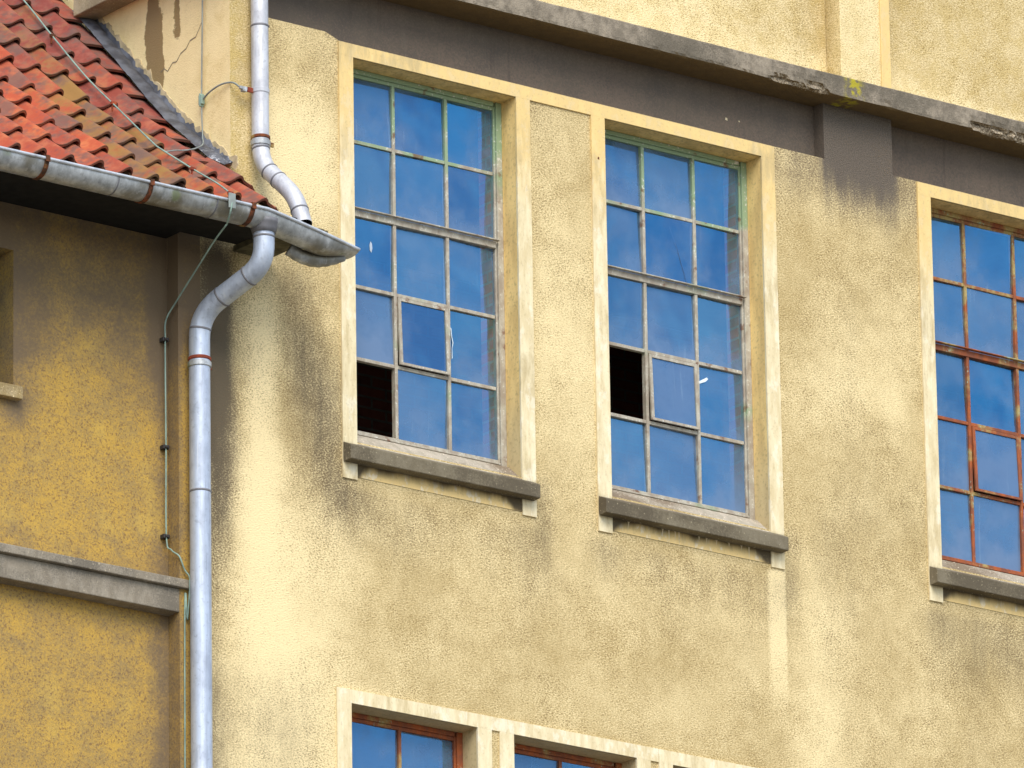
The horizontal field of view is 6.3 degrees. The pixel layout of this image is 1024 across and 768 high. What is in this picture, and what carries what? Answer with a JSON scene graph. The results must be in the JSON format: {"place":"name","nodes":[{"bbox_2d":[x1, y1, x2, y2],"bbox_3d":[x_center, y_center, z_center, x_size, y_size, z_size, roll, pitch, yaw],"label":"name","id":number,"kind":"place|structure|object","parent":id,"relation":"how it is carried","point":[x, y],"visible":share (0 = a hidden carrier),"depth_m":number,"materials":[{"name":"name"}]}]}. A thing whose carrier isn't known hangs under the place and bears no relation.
{"place":"outdoors","nodes":[
{"label":"outdoors","id":0,"kind":"place"},
{"label":"ground","id":1,"kind":"structure","parent":0,"visible":0},
{"bbox_2d":[0,0,306,767],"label":"yellow annex","id":2,"kind":"object","parent":1,"relation":"on","point":[92,286],"visible":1,"depth_m":55.62,"materials":[{"name":"yellow paint"}]},
{"bbox_2d":[0,247,22,400],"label":"window","id":3,"kind":"structure","parent":2,"relation":"in","point":[9,391],"depth_m":55.51,"materials":[{"name":"beige glass"}]},
{"bbox_2d":[23,0,235,224],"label":"roof conductor wire","id":4,"kind":"object","parent":2,"relation":"attached to","point":[231,199],"visible":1,"depth_m":56.32,"materials":[{"name":"grey metal"}]},
{"bbox_2d":[0,146,359,258],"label":"roof gutter","id":5,"kind":"object","parent":2,"relation":"attached to","point":[290,230],"visible":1,"depth_m":55.50,"materials":[{"name":"metal"}]},
{"bbox_2d":[285,244,345,267],"bbox_3d":[-1.193,-0.776,56.267,0.384,0.139,0.090,6,-19,-19],"label":"zinc elbow","id":6,"kind":"object","parent":5,"relation":"attached to","point":[300,255],"visible":1,"depth_m":56.22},
{"bbox_2d":[159,225,226,767],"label":"annex conductor wire","id":7,"kind":"object","parent":2,"relation":"attached to","point":[165,446],"visible":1,"depth_m":55.75,"materials":[{"name":"green metal"}]},
{"bbox_2d":[187,216,277,767],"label":"downpipe","id":8,"kind":"object","parent":2,"relation":"attached to","point":[216,301],"visible":1,"depth_m":55.72,"materials":[{"name":"metal"}]},
{"bbox_2d":[63,0,1023,767],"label":"factory building","id":9,"kind":"structure","parent":1,"relation":"on","point":[625,384],"depth_m":58.45,"materials":[{"name":"paint"}]},
{"bbox_2d":[166,0,238,151],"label":"wall conductor wire","id":10,"kind":"object","parent":9,"relation":"attached to","point":[201,99],"depth_m":56.98,"materials":[{"name":"grey metal"}]},
{"bbox_2d":[239,0,311,225],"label":"downpipe","id":11,"kind":"object","parent":9,"relation":"attached to","point":[275,177],"visible":1,"depth_m":56.76,"materials":[{"name":"metal"}]},
{"bbox_2d":[336,687,491,767],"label":"window","id":12,"kind":"structure","parent":9,"relation":"in","point":[455,747],"depth_m":56.52,"materials":[{"name":"paint"}]},
{"bbox_2d":[338,41,539,517],"bbox_3d":[-0.534,-0.618,57.510,1.483,2.832,0.396,12,-22,-35],"label":"window","id":13,"kind":"structure","parent":9,"relation":"in","point":[503,236],"depth_m":57.62,"materials":[{"name":"paint"}]},
{"bbox_2d":[499,718,650,767],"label":"window","id":14,"kind":"structure","parent":9,"relation":"in","point":[546,754],"depth_m":57.15,"materials":[{"name":"paint"}]},
{"bbox_2d":[590,102,788,569],"bbox_3d":[1.036,-0.269,58.646,1.483,2.840,0.396,12,-22,-35],"label":"window","id":15,"kind":"structure","parent":9,"relation":"in","point":[674,387],"depth_m":58.73,"materials":[{"name":"paint"}]},
{"bbox_2d":[658,749,754,767],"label":"window","id":16,"kind":"structure","parent":9,"relation":"in","point":[667,759],"depth_m":57.64,"materials":[{"name":"paint"}]},
{"bbox_2d":[916,182,1023,616],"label":"window","id":17,"kind":"structure","parent":9,"relation":"in","point":[970,550],"depth_m":60.01,"materials":[{"name":"paint"}]}
]}

